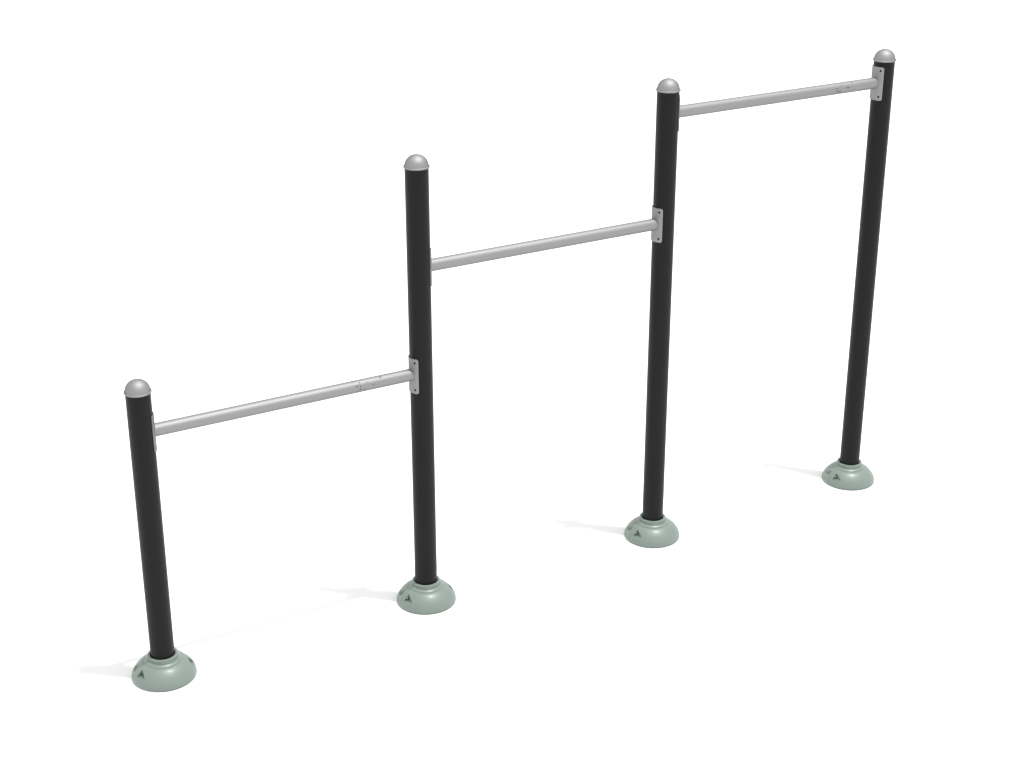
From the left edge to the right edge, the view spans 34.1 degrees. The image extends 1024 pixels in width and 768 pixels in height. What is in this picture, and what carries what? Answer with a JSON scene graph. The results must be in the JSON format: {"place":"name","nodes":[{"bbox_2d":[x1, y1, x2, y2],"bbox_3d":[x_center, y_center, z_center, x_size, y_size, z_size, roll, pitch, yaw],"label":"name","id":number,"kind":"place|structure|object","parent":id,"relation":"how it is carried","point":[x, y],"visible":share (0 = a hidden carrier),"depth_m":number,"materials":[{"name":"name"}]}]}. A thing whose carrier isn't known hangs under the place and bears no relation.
{"place":"outdoors","nodes":[
{"label":"outdoors","id":0,"kind":"place"},
{"bbox_2d":[0,0,1023,767],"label":"ground","id":1,"kind":"structure","parent":0,"point":[202,206],"depth_m":11.49,"materials":[{"name":"white"}]},
{"bbox_2d":[123,49,895,691],"bbox_3d":[0.171,-0.204,8.625,4.618,2.612,0.312,-13,26,-27],"label":"pull up bar station","id":2,"kind":"object","parent":1,"relation":"on","point":[163,665],"visible":1,"depth_m":8.55,"materials":[{"name":"black metal"}]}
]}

